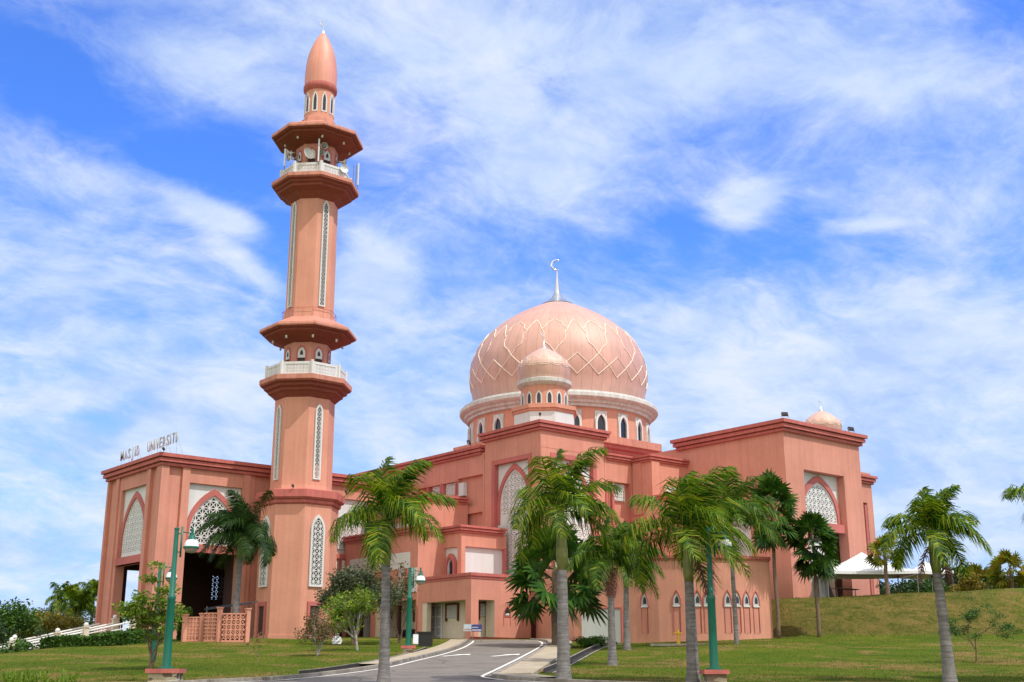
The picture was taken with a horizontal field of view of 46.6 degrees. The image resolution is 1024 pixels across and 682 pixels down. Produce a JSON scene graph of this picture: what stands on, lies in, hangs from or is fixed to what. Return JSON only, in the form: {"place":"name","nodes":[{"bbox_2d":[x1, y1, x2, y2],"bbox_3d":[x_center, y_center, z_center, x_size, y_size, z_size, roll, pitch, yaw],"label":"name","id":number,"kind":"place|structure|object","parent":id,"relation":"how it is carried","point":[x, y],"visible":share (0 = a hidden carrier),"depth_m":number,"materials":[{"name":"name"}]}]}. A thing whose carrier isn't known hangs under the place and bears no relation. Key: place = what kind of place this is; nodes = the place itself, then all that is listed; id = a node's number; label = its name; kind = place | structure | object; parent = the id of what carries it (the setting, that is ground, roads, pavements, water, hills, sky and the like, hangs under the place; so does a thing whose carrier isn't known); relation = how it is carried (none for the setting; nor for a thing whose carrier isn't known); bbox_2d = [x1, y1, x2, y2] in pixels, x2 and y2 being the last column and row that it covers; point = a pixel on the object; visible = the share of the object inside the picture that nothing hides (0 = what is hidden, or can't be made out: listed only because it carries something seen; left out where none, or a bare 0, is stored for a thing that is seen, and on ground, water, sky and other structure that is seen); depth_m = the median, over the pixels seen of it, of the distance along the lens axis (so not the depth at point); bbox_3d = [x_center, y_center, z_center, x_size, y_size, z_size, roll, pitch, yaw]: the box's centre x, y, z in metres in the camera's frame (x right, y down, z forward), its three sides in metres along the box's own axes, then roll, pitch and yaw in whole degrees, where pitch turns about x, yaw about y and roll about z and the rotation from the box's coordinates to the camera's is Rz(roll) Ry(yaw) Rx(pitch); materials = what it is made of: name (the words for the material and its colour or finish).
{"place":"outdoors","nodes":[
{"label":"outdoors","id":0,"kind":"place"},
{"bbox_2d":[239,640,546,681],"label":"road","id":1,"kind":"structure","parent":0,"point":[483,657],"depth_m":55.37,"materials":[{"name":"asphalt"}]},
{"bbox_2d":[241,640,542,681],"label":"road marking","id":2,"kind":"object","parent":1,"relation":"on","point":[483,675],"visible":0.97,"depth_m":56.73,"materials":[{"name":"paint"}]},
{"bbox_2d":[471,624,481,632],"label":"sign stand","id":3,"kind":"object","parent":1,"relation":"on","point":[476,627],"visible":0.97,"depth_m":86.53,"materials":[{"name":"blue plastic"}]},
{"bbox_2d":[0,588,1023,681],"bbox_3d":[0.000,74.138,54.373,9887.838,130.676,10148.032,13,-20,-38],"label":"ground","id":4,"kind":"structure","parent":0,"point":[869,609],"depth_m":68.60,"materials":[{"name":"green plant"}]},
{"bbox_2d":[7,637,14,648],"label":"newel post","id":5,"kind":"object","parent":4,"relation":"on","point":[11,639],"visible":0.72,"depth_m":90.22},
{"bbox_2d":[0,638,39,652],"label":"shrub","id":6,"kind":"object","parent":4,"relation":"on","point":[24,646],"visible":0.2,"depth_m":88.56,"materials":[{"name":"green plant"}]},
{"bbox_2d":[0,596,45,647],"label":"shrub","id":7,"kind":"object","parent":4,"relation":"on","point":[19,617],"visible":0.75,"depth_m":102.63,"materials":[{"name":"green plant"}]},
{"bbox_2d":[0,621,53,653],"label":"broadleaf tree","id":8,"kind":"object","parent":4,"relation":"on","point":[4,636],"visible":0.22,"depth_m":98.33,"materials":[{"name":"green plant"}]},
{"bbox_2d":[1,668,81,681],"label":"weeds","id":9,"kind":"object","parent":4,"relation":"on","point":[42,677],"visible":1,"depth_m":43.71,"materials":[{"name":"green plant"}]},
{"bbox_2d":[15,608,81,648],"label":"shrub","id":10,"kind":"object","parent":4,"relation":"on","point":[64,625],"visible":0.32,"depth_m":108.90,"materials":[{"name":"yellow plant"}]},
{"bbox_2d":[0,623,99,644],"bbox_3d":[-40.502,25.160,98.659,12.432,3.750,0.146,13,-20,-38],"label":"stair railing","id":11,"kind":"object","parent":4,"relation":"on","point":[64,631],"visible":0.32,"depth_m":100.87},
{"bbox_2d":[53,628,61,635],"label":"newel post","id":12,"kind":"object","parent":4,"relation":"on","point":[57,632],"visible":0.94,"depth_m":92.53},
{"bbox_2d":[44,581,81,614],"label":"royal palm","id":13,"kind":"object","parent":4,"relation":"on","point":[59,597],"visible":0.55,"depth_m":124.81,"materials":[{"name":"green plant"}]},
{"bbox_2d":[44,610,87,634],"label":"shrub","id":14,"kind":"object","parent":4,"relation":"on","point":[79,622],"visible":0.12,"depth_m":113.67,"materials":[{"name":"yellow plant"}]},
{"bbox_2d":[28,606,124,627],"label":"shrub","id":15,"kind":"object","parent":4,"relation":"on","point":[61,614],"visible":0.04,"depth_m":144.71,"materials":[{"name":"green plant"}]},
{"bbox_2d":[58,586,96,634],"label":"royal palm","id":16,"kind":"object","parent":4,"relation":"on","point":[78,602],"visible":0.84,"depth_m":119.01,"materials":[{"name":"green plant"}]},
{"bbox_2d":[82,622,90,635],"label":"newel post","id":17,"kind":"object","parent":4,"relation":"on","point":[85,628],"visible":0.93,"depth_m":93.94,"materials":[{"name":"concrete"}]},
{"bbox_2d":[80,619,94,634],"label":"shrub","id":18,"kind":"object","parent":4,"relation":"on","point":[91,623],"depth_m":120.15,"materials":[{"name":"green plant"}]},
{"bbox_2d":[78,579,98,621],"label":"royal palm","id":19,"kind":"object","parent":4,"relation":"on","point":[92,584],"visible":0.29,"depth_m":129.08,"materials":[{"name":"green plant"}]},
{"bbox_2d":[39,627,162,648],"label":"clipped hedge","id":20,"kind":"object","parent":4,"relation":"on","point":[129,636],"visible":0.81,"depth_m":78.99,"materials":[{"name":"green plant"}]},
{"bbox_2d":[111,560,189,668],"bbox_3d":[-16.565,12.749,54.955,3.229,4.954,3.968,0,-16,1],"label":"tree","id":21,"kind":"object","parent":4,"relation":"on","point":[155,618],"visible":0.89,"depth_m":54.25,"materials":[{"name":"green plant"}]},
{"bbox_2d":[145,669,186,681],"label":"lamp plinth","id":22,"kind":"structure","parent":4,"relation":"on","point":[159,675],"depth_m":44.14,"materials":[{"name":"stone"}]},
{"bbox_2d":[158,527,199,668],"bbox_3d":[-12.700,9.771,45.452,1.216,5.320,0.616,0,-16,-1],"label":"street lamp","id":23,"kind":"object","parent":22,"relation":"on","point":[191,544],"visible":1,"depth_m":45.41,"materials":[{"name":"metal"}]},
{"bbox_2d":[176,606,192,639],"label":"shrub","id":24,"kind":"object","parent":4,"relation":"on","point":[179,632],"visible":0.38,"depth_m":88.97,"materials":[{"name":"green plant"}]},
{"bbox_2d":[162,607,251,641],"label":"pierced fence","id":25,"kind":"object","parent":4,"relation":"on","point":[236,627],"visible":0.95,"depth_m":86.17,"materials":[{"name":"concrete"}]},
{"bbox_2d":[204,601,257,640],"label":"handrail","id":26,"kind":"structure","parent":4,"relation":"on","point":[224,606],"depth_m":90.41,"materials":[{"name":"metal"}]},
{"bbox_2d":[195,490,277,612],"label":"royal palm","id":27,"kind":"object","parent":4,"relation":"on","point":[238,523],"visible":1,"depth_m":87.61,"materials":[{"name":"green plant"}]},
{"bbox_2d":[244,632,263,663],"bbox_3d":[-12.556,15.013,57.998,1.007,1.649,0.973,4,-16,-12],"label":"sapling","id":28,"kind":"object","parent":4,"relation":"on","point":[257,643],"visible":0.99,"depth_m":58.11,"materials":[{"name":"green plant"}]},
{"bbox_2d":[253,20,362,638],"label":"minaret","id":29,"kind":"object","parent":4,"relation":"on","point":[304,386],"visible":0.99,"depth_m":103.43,"materials":[{"name":"concrete"}]},
{"bbox_2d":[304,148,313,161],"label":"satellite dish","id":30,"kind":"object","parent":29,"relation":"attached to","point":[309,152],"visible":1,"depth_m":108.46,"materials":[{"name":"metal"}]},
{"bbox_2d":[340,165,348,172],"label":"satellite dish","id":31,"kind":"object","parent":29,"relation":"attached to","point":[346,168],"visible":0.94,"depth_m":109.30,"materials":[{"name":"white plastic"}]},
{"bbox_2d":[293,607,347,655],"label":"tree","id":32,"kind":"object","parent":4,"relation":"on","point":[319,627],"visible":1,"depth_m":65.95,"materials":[{"name":"green plant"}]},
{"bbox_2d":[332,633,341,644],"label":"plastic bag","id":33,"kind":"object","parent":4,"relation":"on","point":[338,641],"visible":0.67,"depth_m":81.29,"materials":[{"name":"plastic"}]},
{"bbox_2d":[318,582,380,649],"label":"tree","id":34,"kind":"object","parent":4,"relation":"on","point":[361,604],"visible":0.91,"depth_m":72.86,"materials":[{"name":"green plant"}]},
{"bbox_2d":[298,647,426,673],"bbox_3d":[-6.351,16.548,61.627,1.772,1.932,24.583,-2,-16,8],"label":"storm drain","id":35,"kind":"object","parent":4,"relation":"on","point":[347,666],"visible":0.32,"depth_m":53.71,"materials":[{"name":"concrete"}]},
{"bbox_2d":[314,560,412,644],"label":"tree","id":36,"kind":"object","parent":4,"relation":"on","point":[346,579],"visible":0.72,"depth_m":81.17,"materials":[{"name":"green plant"}]},
{"bbox_2d":[359,561,418,642],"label":"tree","id":37,"kind":"object","parent":4,"relation":"on","point":[377,577],"visible":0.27,"depth_m":83.94,"materials":[{"name":"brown plant"}]},
{"bbox_2d":[328,456,459,681],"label":"royal palm","id":38,"kind":"object","parent":4,"relation":"on","point":[386,495],"visible":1,"depth_m":45.45,"materials":[{"name":"green plant"}]},
{"bbox_2d":[166,638,635,681],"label":"kerb","id":39,"kind":"structure","parent":4,"relation":"on","point":[494,674],"depth_m":47.69,"materials":[{"name":"concrete"}]},
{"bbox_2d":[401,646,415,653],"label":"lamp plinth","id":40,"kind":"structure","parent":4,"relation":"on","point":[406,649],"depth_m":66.49,"materials":[{"name":"stone"}]},
{"bbox_2d":[403,567,425,645],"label":"street lamp","id":41,"kind":"object","parent":40,"relation":"on","point":[420,579],"visible":1,"depth_m":67.42,"materials":[{"name":"metal"}]},
{"bbox_2d":[413,634,417,643],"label":"notice","id":42,"kind":"object","parent":41,"relation":"attached to","point":[415,638],"visible":1,"depth_m":66.88,"materials":[{"name":"white plastic"}]},
{"bbox_2d":[417,632,433,646],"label":"waste bin","id":43,"kind":"object","parent":4,"relation":"on","point":[425,639],"visible":0.82,"depth_m":78.27,"materials":[{"name":"plastic"}]},
{"bbox_2d":[358,638,571,677],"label":"footpath","id":44,"kind":"structure","parent":4,"relation":"on","point":[533,665],"depth_m":58.38,"materials":[{"name":"concrete"}]},
{"bbox_2d":[464,624,473,639],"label":"sign stand","id":45,"kind":"object","parent":4,"relation":"on","point":[467,627],"visible":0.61,"depth_m":87.50,"materials":[{"name":"white plastic"}]},
{"bbox_2d":[94,259,879,642],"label":"mosque","id":46,"kind":"structure","parent":4,"relation":"on","point":[574,375],"depth_m":104.52,"materials":[{"name":"paint"}]},
{"bbox_2d":[118,485,145,557],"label":"window","id":47,"kind":"structure","parent":46,"relation":"in","point":[130,542],"depth_m":103.00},
{"bbox_2d":[120,432,182,464],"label":"rooftop sign","id":48,"kind":"object","parent":46,"relation":"attached to","point":[155,442],"visible":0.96,"depth_m":103.64,"materials":[{"name":"metal"}]},
{"bbox_2d":[186,483,240,545],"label":"window","id":49,"kind":"structure","parent":46,"relation":"in","point":[204,500],"depth_m":101.33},
{"bbox_2d":[339,560,344,571],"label":"window","id":50,"kind":"structure","parent":46,"relation":"in","point":[342,562],"depth_m":108.21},
{"bbox_2d":[337,499,369,552],"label":"window","id":51,"kind":"structure","parent":46,"relation":"in","point":[341,548],"depth_m":109.94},
{"bbox_2d":[396,568,406,594],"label":"window","id":52,"kind":"structure","parent":46,"relation":"in","point":[399,574],"depth_m":101.08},
{"bbox_2d":[431,604,442,637],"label":"door","id":53,"kind":"structure","parent":46,"relation":"in","point":[437,610],"depth_m":97.09,"materials":[{"name":"glass"}]},
{"bbox_2d":[446,483,454,495],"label":"window","id":54,"kind":"structure","parent":46,"relation":"in","point":[450,488],"depth_m":110.88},
{"bbox_2d":[444,553,456,574],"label":"window","id":55,"kind":"structure","parent":46,"relation":"in","point":[451,562],"depth_m":100.54,"materials":[{"name":"pink glass"}]},
{"bbox_2d":[445,603,458,620],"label":"window","id":56,"kind":"structure","parent":46,"relation":"in","point":[451,609],"depth_m":95.77,"materials":[{"name":"glass"}]},
{"bbox_2d":[478,602,485,619],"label":"window","id":57,"kind":"structure","parent":46,"relation":"in","point":[482,605],"depth_m":93.92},
{"bbox_2d":[503,548,506,574],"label":"window frame","id":58,"kind":"structure","parent":46,"relation":"in","point":[504,550],"depth_m":102.35,"materials":[{"name":"paint"}]},
{"bbox_2d":[503,606,510,625],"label":"window","id":59,"kind":"structure","parent":46,"relation":"in","point":[504,614],"depth_m":93.85,"materials":[{"name":"paint"}]},
{"bbox_2d":[497,460,527,524],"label":"window","id":60,"kind":"structure","parent":46,"relation":"in","point":[510,474],"depth_m":104.52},
{"bbox_2d":[531,617,535,637],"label":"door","id":61,"kind":"structure","parent":46,"relation":"in","point":[533,629],"depth_m":95.52,"materials":[{"name":"wood"}]},
{"bbox_2d":[555,460,589,523],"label":"window","id":62,"kind":"structure","parent":46,"relation":"in","point":[564,461],"depth_m":103.93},
{"bbox_2d":[614,483,624,501],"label":"window","id":63,"kind":"structure","parent":46,"relation":"in","point":[621,498],"depth_m":107.05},
{"bbox_2d":[640,593,648,633],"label":"window","id":64,"kind":"structure","parent":46,"relation":"in","point":[643,604],"depth_m":84.07,"materials":[{"name":"paint"}]},
{"bbox_2d":[672,590,680,632],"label":"window","id":65,"kind":"structure","parent":46,"relation":"in","point":[676,603],"depth_m":83.19,"materials":[{"name":"paint"}]},
{"bbox_2d":[694,589,701,632],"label":"window","id":66,"kind":"structure","parent":46,"relation":"in","point":[698,603],"depth_m":82.96,"materials":[{"name":"paint"}]},
{"bbox_2d":[703,589,708,632],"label":"window","id":67,"kind":"structure","parent":46,"relation":"in","point":[704,599],"depth_m":82.92,"materials":[{"name":"paint"}]},
{"bbox_2d":[723,590,732,632],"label":"window","id":68,"kind":"structure","parent":46,"relation":"in","point":[727,604],"depth_m":83.17,"materials":[{"name":"paint"}]},
{"bbox_2d":[736,589,741,632],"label":"window","id":69,"kind":"structure","parent":46,"relation":"in","point":[739,603],"depth_m":83.36,"materials":[{"name":"paint"}]},
{"bbox_2d":[742,590,750,633],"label":"window","id":70,"kind":"structure","parent":46,"relation":"in","point":[746,602],"depth_m":83.62,"materials":[{"name":"paint"}]},
{"bbox_2d":[752,590,760,633],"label":"window","id":71,"kind":"structure","parent":46,"relation":"in","point":[755,604],"depth_m":83.94,"materials":[{"name":"paint"}]},
{"bbox_2d":[804,472,840,524],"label":"window","id":72,"kind":"structure","parent":46,"relation":"in","point":[821,495],"depth_m":104.79,"materials":[{"name":"white"}]},
{"bbox_2d":[500,520,607,644],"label":"fan palm","id":73,"kind":"object","parent":4,"relation":"on","point":[583,599],"visible":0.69,"depth_m":77.67,"materials":[{"name":"green plant"}]},
{"bbox_2d":[504,447,623,678],"bbox_3d":[2.078,8.660,45.583,4.614,9.158,4.954,-2,-16,6],"label":"royal palm","id":74,"kind":"object","parent":4,"relation":"on","point":[584,505],"visible":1,"depth_m":45.62,"materials":[{"name":"green plant"}]},
{"bbox_2d":[543,642,622,672],"bbox_3d":[4.099,17.535,66.243,1.246,2.388,31.548,-3,-16,10],"label":"storm drain","id":75,"kind":"object","parent":4,"relation":"on","point":[580,654],"visible":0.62,"depth_m":64.16,"materials":[{"name":"concrete"}]},
{"bbox_2d":[572,634,607,646],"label":"round bush","id":76,"kind":"object","parent":4,"relation":"on","point":[590,642],"visible":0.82,"depth_m":77.27,"materials":[{"name":"green plant"}]},
{"bbox_2d":[567,516,657,665],"bbox_3d":[4.961,12.261,57.903,4.357,7.414,4.282,-6,-17,20],"label":"royal palm","id":77,"kind":"object","parent":4,"relation":"on","point":[596,571],"visible":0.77,"depth_m":57.60,"materials":[{"name":"green plant"}]},
{"bbox_2d":[582,521,669,649],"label":"royal palm","id":78,"kind":"object","parent":4,"relation":"on","point":[626,583],"visible":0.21,"depth_m":74.10,"materials":[{"name":"green plant"}]},
{"bbox_2d":[649,644,698,645],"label":"concrete slab","id":79,"kind":"structure","parent":4,"relation":"on","point":[667,644],"depth_m":77.54,"materials":[{"name":"concrete"}]},
{"bbox_2d":[674,629,681,643],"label":"fire hydrant","id":80,"kind":"object","parent":4,"relation":"on","point":[678,636],"visible":0.93,"depth_m":79.56,"materials":[{"name":"metal"}]},
{"bbox_2d":[618,466,759,681],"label":"royal palm","id":81,"kind":"object","parent":4,"relation":"on","point":[691,510],"visible":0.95,"depth_m":46.00,"materials":[{"name":"green plant"}]},
{"bbox_2d":[699,670,729,681],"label":"lamp plinth","id":82,"kind":"structure","parent":4,"relation":"on","point":[714,675],"depth_m":43.89,"materials":[{"name":"stone"}]},
{"bbox_2d":[706,526,732,669],"bbox_3d":[7.854,9.697,45.057,1.216,5.320,0.616,0,-16,-1],"label":"street lamp","id":83,"kind":"object","parent":82,"relation":"on","point":[713,648],"visible":0.82,"depth_m":44.84,"materials":[{"name":"metal"}]},
{"bbox_2d":[683,471,790,643],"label":"royal palm","id":84,"kind":"object","parent":4,"relation":"on","point":[741,490],"visible":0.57,"depth_m":77.90,"materials":[{"name":"green plant"}]},
{"bbox_2d":[744,467,799,638],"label":"fan palm","id":85,"kind":"object","parent":4,"relation":"on","point":[775,487],"visible":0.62,"depth_m":85.39,"materials":[{"name":"green plant"}]},
{"bbox_2d":[782,509,840,636],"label":"fan palm","id":86,"kind":"object","parent":4,"relation":"on","point":[820,564],"visible":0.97,"depth_m":85.77,"materials":[{"name":"green plant"}]},
{"bbox_2d":[831,588,858,596],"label":"folding table","id":87,"kind":"object","parent":4,"relation":"on","point":[845,589],"visible":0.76,"depth_m":100.27,"materials":[{"name":"brown"}]},
{"bbox_2d":[863,534,902,594],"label":"fan palm","id":88,"kind":"object","parent":4,"relation":"on","point":[877,561],"visible":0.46,"depth_m":96.59,"materials":[{"name":"green plant"}]},
{"bbox_2d":[817,552,953,596],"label":"canopy tent","id":89,"kind":"object","parent":4,"relation":"on","point":[856,567],"visible":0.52,"depth_m":99.61,"materials":[{"name":"fabric"}]},
{"bbox_2d":[877,579,894,593],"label":"shrub","id":90,"kind":"object","parent":4,"relation":"on","point":[881,586],"visible":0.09,"depth_m":112.83,"materials":[{"name":"green plant"}]},
{"bbox_2d":[882,579,929,593],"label":"shrub","id":91,"kind":"object","parent":4,"relation":"on","point":[894,589],"visible":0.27,"depth_m":117.65,"materials":[{"name":"green plant"}]},
{"bbox_2d":[889,578,950,592],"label":"shrub","id":92,"kind":"object","parent":4,"relation":"on","point":[929,588],"visible":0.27,"depth_m":118.64,"materials":[{"name":"green plant"}]},
{"bbox_2d":[877,484,993,681],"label":"royal palm","id":93,"kind":"object","parent":4,"relation":"on","point":[933,519],"visible":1,"depth_m":45.63,"materials":[{"name":"green plant"}]},
{"bbox_2d":[913,560,971,584],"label":"shrub","id":94,"kind":"object","parent":4,"relation":"on","point":[950,569],"visible":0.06,"depth_m":132.32,"materials":[{"name":"green plant"}]},
{"bbox_2d":[923,565,995,588],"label":"shrub","id":95,"kind":"object","parent":4,"relation":"on","point":[955,579],"visible":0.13,"depth_m":122.84,"materials":[{"name":"green plant"}]},
{"bbox_2d":[947,572,988,591],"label":"shrub","id":96,"kind":"object","parent":4,"relation":"on","point":[970,584],"visible":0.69,"depth_m":117.46,"materials":[{"name":"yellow plant"}]},
{"bbox_2d":[962,561,992,590],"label":"fan palm","id":97,"kind":"object","parent":4,"relation":"on","point":[985,572],"visible":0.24,"depth_m":121.69,"materials":[{"name":"green plant"}]},
{"bbox_2d":[938,597,1023,660],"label":"tree","id":98,"kind":"object","parent":4,"relation":"on","point":[969,615],"visible":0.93,"depth_m":59.74,"materials":[{"name":"green plant"}]},
{"bbox_2d":[983,568,1022,587],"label":"shrub","id":99,"kind":"object","parent":4,"relation":"on","point":[1009,578],"visible":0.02,"depth_m":124.78,"materials":[{"name":"green plant"}]},
{"bbox_2d":[986,548,1023,588],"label":"tree","id":100,"kind":"object","parent":4,"relation":"on","point":[995,566],"visible":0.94,"depth_m":116.10,"materials":[{"name":"green plant"}]},
{"bbox_2d":[1000,483,1023,532],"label":"royal palm","id":101,"kind":"object","parent":4,"relation":"on","point":[1013,494],"visible":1,"depth_m":48.25,"materials":[{"name":"green plant"}]},
{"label":"stairway","id":102,"kind":"structure","parent":4,"relation":"on","visible":0},
{"bbox_2d":[0,621,129,648],"bbox_3d":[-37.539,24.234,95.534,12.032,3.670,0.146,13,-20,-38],"label":"stair railing","id":103,"kind":"object","parent":102,"relation":"on","point":[101,630],"visible":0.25,"depth_m":97.72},
{"bbox_2d":[111,615,118,630],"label":"newel post","id":104,"kind":"object","parent":102,"relation":"on","point":[114,619],"visible":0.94,"depth_m":99.28,"materials":[{"name":"concrete"}]},
{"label":"lamp plinth","id":105,"kind":"object","parent":4,"relation":"on","visible":0},
{"bbox_2d":[152,562,177,661],"bbox_3d":[-17.779,13.961,60.478,1.216,5.320,0.616,0,-16,-1],"label":"street lamp","id":106,"kind":"object","parent":105,"relation":"on","point":[168,577],"visible":0.41,"depth_m":60.84,"materials":[{"name":"green paint"}]},
{"bbox_2d":[0,0,1023,630],"label":"sky","id":107,"kind":"structure","parent":0,"point":[788,206],"materials":[{"name":"blue"}]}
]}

